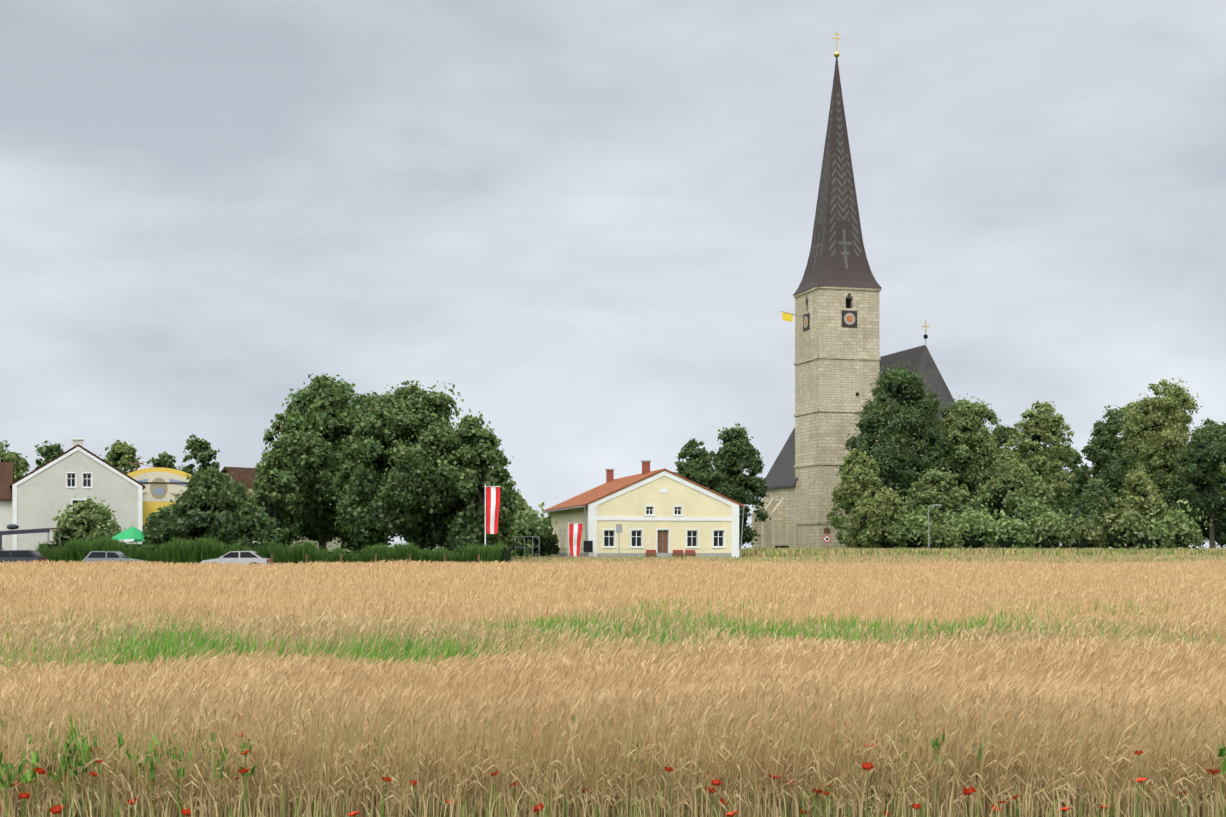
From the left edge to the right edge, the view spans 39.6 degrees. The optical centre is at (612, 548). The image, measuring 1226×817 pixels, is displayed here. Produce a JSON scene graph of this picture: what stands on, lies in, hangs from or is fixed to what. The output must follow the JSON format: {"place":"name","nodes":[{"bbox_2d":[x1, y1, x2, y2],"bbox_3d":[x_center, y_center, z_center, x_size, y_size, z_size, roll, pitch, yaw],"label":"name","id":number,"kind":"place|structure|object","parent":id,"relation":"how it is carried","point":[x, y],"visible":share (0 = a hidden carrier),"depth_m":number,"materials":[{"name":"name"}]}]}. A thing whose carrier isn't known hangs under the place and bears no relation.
{"place":"outdoors","nodes":[
{"label":"outdoors","id":0,"kind":"place"},
{"bbox_2d":[127,467,190,543],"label":"mural house","id":1,"kind":"structure","parent":0,"point":[163,487],"depth_m":148.61,"materials":[{"name":"yellow paint"}]},
{"bbox_2d":[221,467,349,551],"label":"brown roof house","id":2,"kind":"structure","parent":0,"point":[246,475],"depth_m":165.29,"materials":[{"name":"beige paint"}]},
{"bbox_2d":[0,0,1225,548],"label":"sky","id":3,"kind":"structure","parent":0,"point":[590,221],"materials":[{"name":"grey"}]},
{"bbox_2d":[0,549,1225,816],"bbox_3d":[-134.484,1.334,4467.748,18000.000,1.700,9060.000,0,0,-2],"label":"ground","id":4,"kind":"structure","parent":0,"point":[746,813],"depth_m":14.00,"materials":[{"name":"plant"}]},
{"bbox_2d":[0,440,29,480],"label":"tree","id":5,"kind":"object","parent":4,"relation":"on","point":[21,464],"visible":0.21,"depth_m":211.79,"materials":[{"name":"green plant"}]},
{"bbox_2d":[0,550,47,565],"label":"dark car","id":6,"kind":"object","parent":4,"relation":"on","point":[27,556],"visible":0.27,"depth_m":114.36,"materials":[{"name":"paint"}]},
{"bbox_2d":[0,524,61,549],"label":"carport","id":7,"kind":"object","parent":4,"relation":"on","point":[12,528],"visible":0.79,"depth_m":122.88,"materials":[{"name":"grey metal"}]},
{"bbox_2d":[34,440,63,468],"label":"tree","id":8,"kind":"object","parent":4,"relation":"on","point":[49,453],"visible":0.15,"depth_m":227.01,"materials":[{"name":"green plant"}]},
{"bbox_2d":[0,438,144,549],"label":"grey house","id":9,"kind":"structure","parent":4,"relation":"on","point":[40,497],"depth_m":136.24,"materials":[{"name":"paint"}]},
{"bbox_2d":[50,496,124,544],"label":"shrub","id":10,"kind":"object","parent":4,"relation":"on","point":[90,517],"depth_m":128.63,"materials":[{"name":"green plant"}]},
{"bbox_2d":[83,551,143,565],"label":"grey car","id":11,"kind":"object","parent":4,"relation":"on","point":[99,556],"visible":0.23,"depth_m":114.82,"materials":[{"name":"paint"}]},
{"bbox_2d":[104,440,142,473],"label":"tree","id":12,"kind":"object","parent":4,"relation":"on","point":[119,455],"visible":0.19,"depth_m":221.59,"materials":[{"name":"green plant"}]},
{"bbox_2d":[112,525,147,542],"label":"parasol","id":13,"kind":"object","parent":4,"relation":"on","point":[132,534],"visible":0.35,"depth_m":124.70,"materials":[{"name":"green fabric"}]},
{"bbox_2d":[147,451,179,469],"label":"tree","id":14,"kind":"object","parent":4,"relation":"on","point":[165,460],"visible":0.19,"depth_m":232.23,"materials":[{"name":"green plant"}]},
{"bbox_2d":[141,504,196,545],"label":"bush","id":15,"kind":"object","parent":4,"relation":"on","point":[164,524],"visible":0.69,"depth_m":124.56,"materials":[{"name":"green plant"}]},
{"bbox_2d":[179,434,219,475],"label":"tree","id":16,"kind":"object","parent":4,"relation":"on","point":[202,452],"visible":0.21,"depth_m":237.26,"materials":[{"name":"green plant"}]},
{"bbox_2d":[170,466,252,545],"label":"tree","id":17,"kind":"object","parent":4,"relation":"on","point":[207,502],"visible":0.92,"depth_m":125.37,"materials":[{"name":"green plant"}]},
{"bbox_2d":[201,551,270,565],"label":"silver car","id":18,"kind":"object","parent":4,"relation":"on","point":[242,557],"visible":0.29,"depth_m":114.44,"materials":[{"name":"paint"}]},
{"bbox_2d":[212,500,279,544],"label":"bush","id":19,"kind":"object","parent":4,"relation":"on","point":[252,520],"visible":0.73,"depth_m":125.03,"materials":[{"name":"green plant"}]},
{"bbox_2d":[35,534,510,565],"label":"hedge","id":20,"kind":"object","parent":4,"relation":"on","point":[188,551],"depth_m":119.61,"materials":[{"name":"green plant"}]},
{"bbox_2d":[247,449,304,545],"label":"tree","id":21,"kind":"object","parent":4,"relation":"on","point":[267,496],"visible":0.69,"depth_m":144.59,"materials":[{"name":"green plant"}]},
{"bbox_2d":[254,372,386,549],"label":"tree","id":22,"kind":"object","parent":4,"relation":"on","point":[320,418],"visible":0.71,"depth_m":148.61,"materials":[{"name":"green plant"}]},
{"bbox_2d":[334,390,395,551],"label":"tree","id":23,"kind":"object","parent":4,"relation":"on","point":[360,401],"visible":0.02,"depth_m":156.96,"materials":[{"name":"green plant"}]},
{"bbox_2d":[329,380,489,551],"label":"tree","id":24,"kind":"object","parent":4,"relation":"on","point":[408,431],"visible":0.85,"depth_m":139.19,"materials":[{"name":"green plant"}]},
{"bbox_2d":[444,408,522,550],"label":"tree","id":25,"kind":"object","parent":4,"relation":"on","point":[474,478],"visible":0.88,"depth_m":137.39,"materials":[{"name":"green plant"}]},
{"bbox_2d":[513,491,538,554],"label":"tree","id":26,"kind":"object","parent":4,"relation":"on","point":[523,505],"visible":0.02,"depth_m":174.01,"materials":[{"name":"green plant"}]},
{"bbox_2d":[129,459,940,565],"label":"street furniture","id":27,"kind":"object","parent":4,"relation":"on","point":[492,495],"visible":0.73,"depth_m":146.60,"materials":[{"name":"red fabric"}]},
{"bbox_2d":[513,513,560,556],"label":"bush","id":28,"kind":"object","parent":4,"relation":"on","point":[549,547],"visible":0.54,"depth_m":161.04,"materials":[{"name":"green plant"}]},
{"bbox_2d":[0,734,1219,816],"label":"poppies","id":29,"kind":"object","parent":4,"relation":"on","point":[56,809],"visible":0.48,"depth_m":13.21,"materials":[{"name":"red plant"}]},
{"bbox_2d":[674,438,729,496],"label":"tree","id":30,"kind":"object","parent":4,"relation":"on","point":[697,467],"visible":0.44,"depth_m":194.84,"materials":[{"name":"green plant"}]},
{"bbox_2d":[711,423,770,548],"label":"tree","id":31,"kind":"object","parent":4,"relation":"on","point":[732,460],"visible":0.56,"depth_m":198.93,"materials":[{"name":"green plant"}]},
{"bbox_2d":[486,497,1214,556],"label":"bushes","id":32,"kind":"object","parent":4,"relation":"on","point":[1177,532],"visible":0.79,"depth_m":167.29,"materials":[{"name":"green plant"}]},
{"bbox_2d":[826,448,885,546],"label":"tree","id":33,"kind":"object","parent":4,"relation":"on","point":[857,475],"visible":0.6,"depth_m":183.42,"materials":[{"name":"green plant"}]},
{"bbox_2d":[840,485,911,548],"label":"tree","id":34,"kind":"object","parent":4,"relation":"on","point":[870,516],"visible":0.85,"depth_m":171.47,"materials":[{"name":"green plant"}]},
{"bbox_2d":[836,362,966,549],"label":"tree","id":35,"kind":"object","parent":4,"relation":"on","point":[900,423],"visible":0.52,"depth_m":193.01,"materials":[{"name":"green plant"}]},
{"bbox_2d":[902,466,981,548],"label":"tree","id":36,"kind":"object","parent":4,"relation":"on","point":[934,484],"visible":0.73,"depth_m":175.27,"materials":[{"name":"green plant"}]},
{"bbox_2d":[926,394,1020,548],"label":"tree","id":37,"kind":"object","parent":4,"relation":"on","point":[981,456],"visible":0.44,"depth_m":193.01,"materials":[{"name":"green plant"}]},
{"bbox_2d":[992,424,1029,462],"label":"tree","id":38,"kind":"object","parent":4,"relation":"on","point":[1004,432],"visible":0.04,"depth_m":226.01,"materials":[{"name":"green plant"}]},
{"bbox_2d":[973,454,1063,548],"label":"tree","id":39,"kind":"object","parent":4,"relation":"on","point":[1006,493],"visible":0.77,"depth_m":177.05,"materials":[{"name":"green plant"}]},
{"bbox_2d":[1003,400,1091,516],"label":"tree","id":40,"kind":"object","parent":4,"relation":"on","point":[1047,426],"visible":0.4,"depth_m":203.78,"materials":[{"name":"green plant"}]},
{"bbox_2d":[1048,444,1082,548],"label":"tree","id":41,"kind":"object","parent":4,"relation":"on","point":[1068,463],"visible":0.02,"depth_m":212.44,"materials":[{"name":"green plant"}]},
{"bbox_2d":[1045,477,1121,548],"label":"tree","id":42,"kind":"object","parent":4,"relation":"on","point":[1097,491],"visible":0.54,"depth_m":169.49,"materials":[{"name":"green plant"}]},
{"bbox_2d":[1064,404,1138,547],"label":"tree","id":43,"kind":"object","parent":4,"relation":"on","point":[1107,458],"visible":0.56,"depth_m":188.12,"materials":[{"name":"green plant"}]},
{"bbox_2d":[1094,405,1139,546],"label":"tree","id":44,"kind":"object","parent":4,"relation":"on","point":[1123,409],"depth_m":233.53,"materials":[{"name":"green plant"}]},
{"bbox_2d":[1116,466,1169,546],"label":"tree","id":45,"kind":"object","parent":4,"relation":"on","point":[1141,486],"visible":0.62,"depth_m":168.40,"materials":[{"name":"green plant"}]},
{"bbox_2d":[1117,377,1225,547],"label":"tree","id":46,"kind":"object","parent":4,"relation":"on","point":[1156,429],"visible":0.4,"depth_m":213.21,"materials":[{"name":"green plant"}]},
{"bbox_2d":[1161,418,1225,548],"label":"tree","id":47,"kind":"object","parent":4,"relation":"on","point":[1195,478],"visible":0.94,"depth_m":200.45,"materials":[{"name":"green plant"}]},
{"bbox_2d":[52,547,1225,565],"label":"verge grass","id":48,"kind":"structure","parent":0,"point":[1018,554],"depth_m":145.82,"materials":[{"name":"plant"}]},
{"bbox_2d":[542,460,744,557],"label":"yellow house","id":49,"kind":"structure","parent":0,"point":[661,512],"depth_m":150.16,"materials":[{"name":"paint"}]},
{"bbox_2d":[752,286,995,548],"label":"church","id":50,"kind":"structure","parent":0,"point":[839,362],"depth_m":209.40,"materials":[{"name":"stone"}]},
{"bbox_2d":[793,30,880,295],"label":"church spire","id":51,"kind":"structure","parent":50,"relation":"attached to","point":[837,255],"depth_m":210.90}
]}

